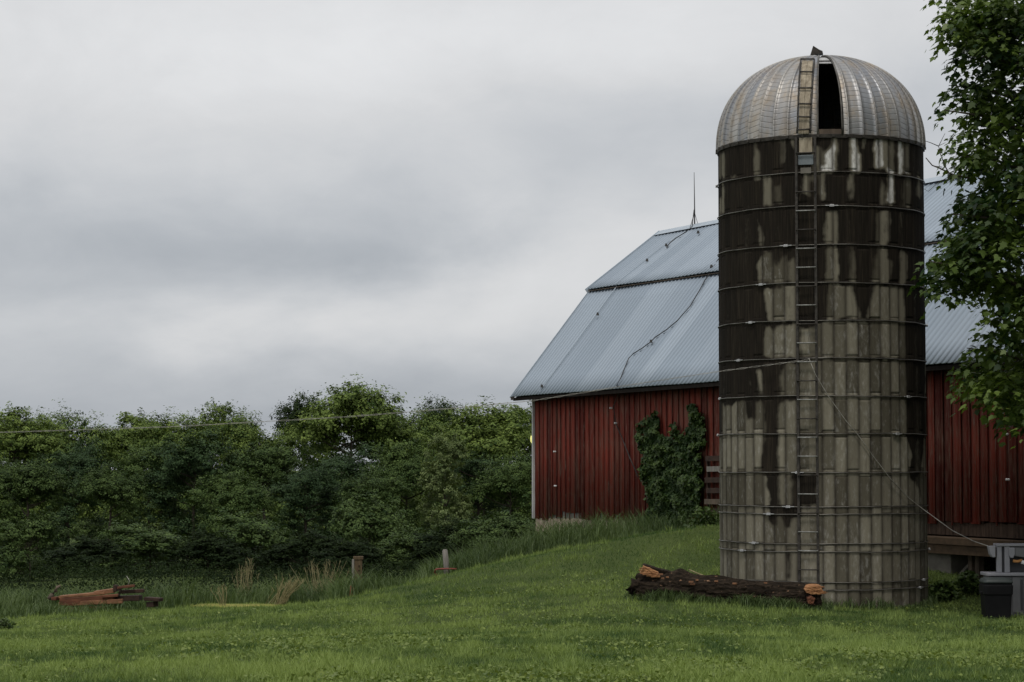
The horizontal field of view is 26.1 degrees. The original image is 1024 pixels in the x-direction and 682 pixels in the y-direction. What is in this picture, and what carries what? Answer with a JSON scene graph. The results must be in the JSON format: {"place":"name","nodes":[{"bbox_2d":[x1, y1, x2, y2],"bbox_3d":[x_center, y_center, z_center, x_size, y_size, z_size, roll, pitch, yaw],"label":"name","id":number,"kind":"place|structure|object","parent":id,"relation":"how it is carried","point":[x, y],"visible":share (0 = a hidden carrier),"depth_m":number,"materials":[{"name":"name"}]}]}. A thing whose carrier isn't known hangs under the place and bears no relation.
{"place":"outdoors","nodes":[
{"label":"outdoors","id":0,"kind":"place"},
{"bbox_2d":[0,471,1023,681],"bbox_3d":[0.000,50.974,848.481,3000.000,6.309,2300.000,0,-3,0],"label":"ground","id":1,"kind":"structure","parent":0,"point":[640,551],"depth_m":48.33,"materials":[{"name":"green plant"}]},
{"bbox_2d":[0,618,20,628],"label":"weed clump","id":2,"kind":"object","parent":1,"relation":"on","point":[4,622],"visible":0.92,"depth_m":43.70,"materials":[{"name":"green plant"}]},
{"bbox_2d":[0,544,42,576],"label":"shrub","id":3,"kind":"object","parent":1,"relation":"on","point":[1,546],"visible":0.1,"depth_m":96.02,"materials":[{"name":"green plant"}]},
{"bbox_2d":[0,446,43,548],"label":"broadleaf tree","id":4,"kind":"object","parent":1,"relation":"on","point":[17,514],"visible":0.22,"depth_m":124.78,"materials":[{"name":"green plant"}]},
{"bbox_2d":[0,509,63,580],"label":"shrub","id":5,"kind":"object","parent":1,"relation":"on","point":[39,529],"visible":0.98,"depth_m":91.32,"materials":[{"name":"green plant"}]},
{"bbox_2d":[0,401,68,519],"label":"broadleaf tree","id":6,"kind":"object","parent":1,"relation":"on","point":[24,444],"visible":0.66,"depth_m":141.21,"materials":[{"name":"green plant"}]},
{"bbox_2d":[0,454,78,564],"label":"broadleaf tree","id":7,"kind":"object","parent":1,"relation":"on","point":[27,483],"visible":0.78,"depth_m":119.15,"materials":[{"name":"green plant"}]},
{"bbox_2d":[6,407,80,555],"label":"broadleaf tree","id":8,"kind":"object","parent":1,"relation":"on","point":[40,420],"visible":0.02,"depth_m":149.77,"materials":[{"name":"green plant"}]},
{"bbox_2d":[27,436,115,556],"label":"broadleaf tree","id":9,"kind":"object","parent":1,"relation":"on","point":[81,465],"visible":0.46,"depth_m":126.99,"materials":[{"name":"green plant"}]},
{"bbox_2d":[31,534,146,577],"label":"shrub","id":10,"kind":"object","parent":1,"relation":"on","point":[96,551],"visible":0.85,"depth_m":98.91,"materials":[{"name":"green plant"}]},
{"bbox_2d":[39,399,139,537],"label":"broadleaf tree","id":11,"kind":"object","parent":1,"relation":"on","point":[88,432],"visible":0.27,"depth_m":144.49,"materials":[{"name":"green plant"}]},
{"bbox_2d":[47,577,162,610],"bbox_3d":[-9.967,6.261,54.276,2.868,0.976,0.649,0,-3,4],"label":"pile","id":12,"kind":"object","parent":1,"relation":"on","point":[77,599],"visible":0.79,"depth_m":54.08,"materials":[{"name":"rusted metal"},{"name":"dark weathered timber"}]},
{"bbox_2d":[70,461,151,569],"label":"broadleaf tree","id":13,"kind":"object","parent":1,"relation":"on","point":[103,486],"visible":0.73,"depth_m":118.09,"materials":[{"name":"green plant"}]},
{"bbox_2d":[91,407,164,564],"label":"broadleaf tree","id":14,"kind":"object","parent":1,"relation":"on","point":[126,419],"visible":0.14,"depth_m":148.44,"materials":[{"name":"green plant"}]},
{"bbox_2d":[93,437,198,573],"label":"broadleaf tree","id":15,"kind":"object","parent":1,"relation":"on","point":[136,465],"visible":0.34,"depth_m":125.83,"materials":[{"name":"green plant"}]},
{"bbox_2d":[89,518,205,573],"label":"shrub","id":16,"kind":"object","parent":1,"relation":"on","point":[142,539],"visible":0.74,"depth_m":102.80,"materials":[{"name":"green plant"}]},
{"bbox_2d":[121,405,218,566],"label":"broadleaf tree","id":17,"kind":"object","parent":1,"relation":"on","point":[153,431],"visible":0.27,"depth_m":142.75,"materials":[{"name":"green plant"}]},
{"bbox_2d":[123,425,256,572],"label":"broadleaf tree","id":18,"kind":"object","parent":1,"relation":"on","point":[189,459],"visible":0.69,"depth_m":122.68,"materials":[{"name":"green plant"}]},
{"bbox_2d":[139,527,280,576],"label":"shrub","id":19,"kind":"object","parent":1,"relation":"on","point":[199,546],"visible":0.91,"depth_m":96.83,"materials":[{"name":"green plant"}]},
{"bbox_2d":[178,397,250,525],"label":"broadleaf tree","id":20,"kind":"object","parent":1,"relation":"on","point":[221,411],"visible":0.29,"depth_m":147.30,"materials":[{"name":"green plant"}]},
{"bbox_2d":[210,584,227,605],"bbox_3d":[-8.055,6.970,60.733,0.510,0.612,0.238,0,-3,0],"label":"dry weed","id":21,"kind":"object","parent":1,"relation":"on","point":[222,595],"visible":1,"depth_m":60.73,"materials":[{"name":"beige plant"}]},
{"bbox_2d":[176,467,279,571],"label":"broadleaf tree","id":22,"kind":"object","parent":1,"relation":"on","point":[238,495],"visible":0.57,"depth_m":115.94,"materials":[{"name":"green plant"}]},
{"bbox_2d":[0,550,465,595],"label":"undergrowth","id":23,"kind":"object","parent":1,"relation":"on","point":[151,571],"visible":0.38,"depth_m":89.31,"materials":[{"name":"green plant"}]},
{"bbox_2d":[232,559,259,595],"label":"dry weed","id":24,"kind":"object","parent":1,"relation":"on","point":[247,576],"visible":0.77,"depth_m":65.66,"materials":[{"name":"plant"}]},
{"bbox_2d":[209,505,314,572],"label":"shrub","id":25,"kind":"object","parent":1,"relation":"on","point":[249,531],"visible":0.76,"depth_m":104.70,"materials":[{"name":"green plant"}]},
{"bbox_2d":[209,399,319,528],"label":"broadleaf tree","id":26,"kind":"object","parent":1,"relation":"on","point":[244,434],"visible":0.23,"depth_m":145.12,"materials":[{"name":"green plant"}]},
{"bbox_2d":[217,432,314,569],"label":"broadleaf tree","id":27,"kind":"object","parent":1,"relation":"on","point":[269,462],"visible":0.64,"depth_m":123.20,"materials":[{"name":"green plant"}]},
{"bbox_2d":[266,574,305,604],"bbox_3d":[-6.355,6.989,62.219,1.072,0.878,0.955,3,-4,-40],"label":"dry weed","id":28,"kind":"object","parent":1,"relation":"on","point":[283,598],"visible":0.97,"depth_m":62.17,"materials":[{"name":"beige plant"}]},
{"bbox_2d":[264,387,346,523],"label":"dark tree","id":29,"kind":"object","parent":1,"relation":"on","point":[297,406],"visible":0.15,"depth_m":149.46,"materials":[{"name":"green plant"}]},
{"bbox_2d":[267,458,352,569],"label":"broadleaf tree","id":30,"kind":"object","parent":1,"relation":"on","point":[310,482],"visible":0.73,"depth_m":118.09,"materials":[{"name":"green plant"}]},
{"bbox_2d":[245,527,386,575],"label":"shrub","id":31,"kind":"object","parent":1,"relation":"on","point":[320,542],"visible":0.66,"depth_m":96.99,"materials":[{"name":"green plant"}]},
{"bbox_2d":[290,561,348,592],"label":"dry weed","id":32,"kind":"object","parent":1,"relation":"on","point":[313,570],"visible":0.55,"depth_m":65.68,"materials":[{"name":"plant"}]},
{"bbox_2d":[289,537,389,577],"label":"shrub","id":33,"kind":"object","parent":1,"relation":"on","point":[350,549],"visible":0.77,"depth_m":95.11,"materials":[{"name":"green plant"}]},
{"bbox_2d":[298,441,394,556],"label":"broadleaf tree","id":34,"kind":"object","parent":1,"relation":"on","point":[351,467],"visible":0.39,"depth_m":127.83,"materials":[{"name":"green plant"}]},
{"bbox_2d":[282,372,422,531],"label":"broadleaf tree","id":35,"kind":"object","parent":1,"relation":"on","point":[355,401],"visible":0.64,"depth_m":138.74,"materials":[{"name":"green plant"}]},
{"bbox_2d":[352,556,363,583],"bbox_3d":[-4.456,7.083,63.702,0.325,1.738,0.170,0,-3,0],"label":"wooden post","id":36,"kind":"object","parent":1,"relation":"on","point":[357,563],"visible":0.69,"depth_m":63.67,"materials":[{"name":"wood"}]},
{"bbox_2d":[0,501,719,618],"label":"tall grass","id":37,"kind":"structure","parent":1,"relation":"on","point":[16,604],"depth_m":60.78,"materials":[{"name":"green plant"}]},
{"bbox_2d":[328,486,416,566],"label":"shrub","id":38,"kind":"object","parent":1,"relation":"on","point":[361,517],"visible":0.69,"depth_m":102.85,"materials":[{"name":"green plant"}]},
{"bbox_2d":[330,464,420,564],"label":"broadleaf tree","id":39,"kind":"object","parent":1,"relation":"on","point":[385,490],"visible":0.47,"depth_m":115.32,"materials":[{"name":"green plant"}]},
{"bbox_2d":[350,402,434,566],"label":"broadleaf tree","id":40,"kind":"object","parent":1,"relation":"on","point":[419,495],"visible":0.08,"depth_m":142.44,"materials":[{"name":"green plant"}]},
{"bbox_2d":[355,437,440,567],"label":"broadleaf tree","id":41,"kind":"object","parent":1,"relation":"on","point":[405,468],"visible":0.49,"depth_m":124.94,"materials":[{"name":"green plant"}]},
{"bbox_2d":[363,524,445,569],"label":"shrub","id":42,"kind":"object","parent":1,"relation":"on","point":[402,543],"visible":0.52,"depth_m":97.14,"materials":[{"name":"green plant"}]},
{"bbox_2d":[394,512,478,568],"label":"shrub","id":43,"kind":"object","parent":1,"relation":"on","point":[429,547],"visible":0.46,"depth_m":94.90,"materials":[{"name":"green plant"}]},
{"bbox_2d":[405,396,474,523],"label":"broadleaf tree","id":44,"kind":"object","parent":1,"relation":"on","point":[432,429],"visible":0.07,"depth_m":147.90,"materials":[{"name":"green plant"}]},
{"bbox_2d":[412,431,472,543],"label":"pale tree","id":45,"kind":"object","parent":1,"relation":"on","point":[437,482],"visible":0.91,"depth_m":117.23,"materials":[{"name":"green plant"}]},
{"bbox_2d":[442,549,448,573],"bbox_3d":[-1.745,6.050,58.356,0.194,1.096,0.149,0,-3,0],"label":"fence post","id":46,"kind":"object","parent":1,"relation":"on","point":[445,558],"visible":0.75,"depth_m":58.31,"materials":[{"name":"grey wood"}]},
{"bbox_2d":[434,568,456,574],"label":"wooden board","id":47,"kind":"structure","parent":1,"relation":"on","point":[444,569],"depth_m":58.04,"materials":[{"name":"brown wood"}]},
{"bbox_2d":[420,391,473,519],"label":"dark tree","id":48,"kind":"object","parent":1,"relation":"on","point":[437,407],"visible":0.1,"depth_m":155.58,"materials":[{"name":"green plant"}]},
{"bbox_2d":[425,446,514,544],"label":"broadleaf tree","id":49,"kind":"object","parent":1,"relation":"on","point":[468,469],"visible":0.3,"depth_m":123.60,"materials":[{"name":"green plant"}]},
{"bbox_2d":[414,396,532,526],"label":"broadleaf tree","id":50,"kind":"object","parent":1,"relation":"on","point":[488,433],"visible":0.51,"depth_m":136.76,"materials":[{"name":"green plant"}]},
{"bbox_2d":[444,505,535,557],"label":"shrub","id":51,"kind":"object","parent":1,"relation":"on","point":[496,525],"visible":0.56,"depth_m":91.34,"materials":[{"name":"green plant"}]},
{"bbox_2d":[457,454,534,523],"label":"broadleaf tree","id":52,"kind":"object","parent":1,"relation":"on","point":[502,487],"visible":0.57,"depth_m":118.22,"materials":[{"name":"green plant"}]},
{"bbox_2d":[477,400,535,521],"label":"broadleaf tree","id":53,"kind":"object","parent":1,"relation":"on","point":[529,445],"visible":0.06,"depth_m":145.01,"materials":[{"name":"green plant"}]},
{"bbox_2d":[0,564,1023,681],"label":"clover","id":54,"kind":"object","parent":1,"relation":"on","point":[921,656],"visible":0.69,"depth_m":22.57,"materials":[{"name":"green plant"}]},
{"bbox_2d":[512,449,531,521],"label":"broadleaf tree","id":55,"kind":"object","parent":1,"relation":"on","point":[527,457],"visible":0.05,"depth_m":122.28,"materials":[{"name":"green plant"}]},
{"bbox_2d":[683,506,719,526],"bbox_3d":[5.000,4.526,56.840,1.092,0.570,0.922,2,-4,-37],"label":"weed clump","id":56,"kind":"object","parent":1,"relation":"on","point":[702,515],"visible":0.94,"depth_m":56.73,"materials":[{"name":"green plant"}]},
{"bbox_2d":[625,563,827,607],"bbox_3d":[4.093,4.713,42.046,3.839,0.923,0.765,-1,-3,10],"label":"fallen log","id":57,"kind":"object","parent":1,"relation":"on","point":[652,578],"visible":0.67,"depth_m":41.87,"materials":[{"name":"brown wood"}]},
{"bbox_2d":[510,165,1023,577],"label":"barn","id":58,"kind":"structure","parent":1,"relation":"on","point":[647,310],"depth_m":63.23,"materials":[{"name":"wood"}]},
{"bbox_2d":[633,403,706,526],"bbox_3d":[4.342,3.475,60.893,0.344,3.464,4.075,1,-3,-24],"label":"ivy vine","id":59,"kind":"object","parent":58,"relation":"attached to","point":[680,481],"visible":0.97,"depth_m":60.82,"materials":[{"name":"green plant"}]},
{"bbox_2d":[704,456,719,513],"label":"wooden gate","id":60,"kind":"structure","parent":58,"relation":"attached to","point":[709,480],"depth_m":58.77,"materials":[{"name":"wood"}]},
{"bbox_2d":[622,587,946,610],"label":"fringe grass","id":61,"kind":"structure","parent":1,"relation":"on","point":[666,596],"depth_m":41.76,"materials":[{"name":"green plant"}]},
{"bbox_2d":[715,46,929,608],"bbox_3d":[6.362,-0.105,45.364,4.307,12.044,4.328,0,-3,0],"label":"silo","id":62,"kind":"object","parent":1,"relation":"on","point":[821,228],"visible":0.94,"depth_m":43.59,"materials":[{"name":"concrete"}]},
{"bbox_2d":[0,359,808,432],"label":"overhead wire","id":63,"kind":"object","parent":62,"relation":"attached to","point":[411,411],"visible":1,"depth_m":46.09,"materials":[{"name":"metal"}]},
{"bbox_2d":[799,137,811,151],"bbox_3d":[5.794,-3.865,43.544,0.260,0.300,0.030,-1,-3,16],"label":"door panel","id":64,"kind":"structure","parent":62,"relation":"in","point":[805,144],"depth_m":43.53,"materials":[{"name":"beige wood"}]},
{"bbox_2d":[800,168,810,173],"bbox_3d":[5.794,-3.359,43.517,0.212,0.115,0.030,-1,-3,16],"label":"door panel","id":65,"kind":"structure","parent":62,"relation":"in","point":[802,170],"depth_m":43.51,"materials":[{"name":"grey wood"}]},
{"bbox_2d":[798,155,813,164],"bbox_3d":[5.794,-3.572,43.528,0.303,0.196,0.030,-1,-3,16],"label":"door panel","id":66,"kind":"structure","parent":62,"relation":"in","point":[802,159],"depth_m":43.52,"materials":[{"name":"grey metal"}]},
{"bbox_2d":[809,359,987,545],"bbox_3d":[7.705,2.071,42.011,2.624,3.588,3.532,1,-3,-23],"label":"stay cable","id":67,"kind":"object","parent":62,"relation":"attached to","point":[883,469],"visible":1,"depth_m":43.17,"materials":[{"name":"metal"}]},
{"bbox_2d":[928,580,966,600],"bbox_3d":[8.758,5.066,44.797,0.977,0.520,0.686,0,-3,0],"label":"weed clump","id":68,"kind":"object","parent":1,"relation":"on","point":[943,587],"visible":0.94,"depth_m":44.69,"materials":[{"name":"green plant"}]},
{"bbox_2d":[907,0,1023,448],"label":"maple tree","id":69,"kind":"object","parent":1,"relation":"on","point":[984,31],"visible":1,"depth_m":39.94,"materials":[{"name":"green plant"}]},
{"bbox_2d":[951,570,979,593],"bbox_3d":[9.374,4.981,45.473,1.044,0.538,0.947,-1,-3,19],"label":"weed clump","id":70,"kind":"object","parent":1,"relation":"on","point":[967,579],"visible":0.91,"depth_m":45.31,"materials":[{"name":"green plant"}]},
{"bbox_2d":[979,577,1012,618],"bbox_3d":[8.729,4.644,39.805,0.575,0.755,0.524,0,-3,0],"label":"trash bin","id":71,"kind":"object","parent":1,"relation":"on","point":[996,593],"visible":0.92,"depth_m":39.57,"materials":[{"name":"black plastic"}]},
{"bbox_2d":[980,543,1023,615],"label":"play workbench","id":72,"kind":"object","parent":1,"relation":"on","point":[1010,560],"visible":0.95,"depth_m":40.39,"materials":[{"name":"grey plastic"}]},
{"bbox_2d":[1012,577,1020,612],"bbox_3d":[9.212,4.636,40.306,0.149,0.656,0.030,0,-3,0],"label":"wooden post","id":73,"kind":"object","parent":72,"relation":"in","point":[1016,597],"depth_m":40.30,"materials":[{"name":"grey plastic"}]},
{"bbox_2d":[0,0,1023,470],"label":"sky","id":74,"kind":"structure","parent":0,"point":[251,203],"materials":[{"name":"grey"}]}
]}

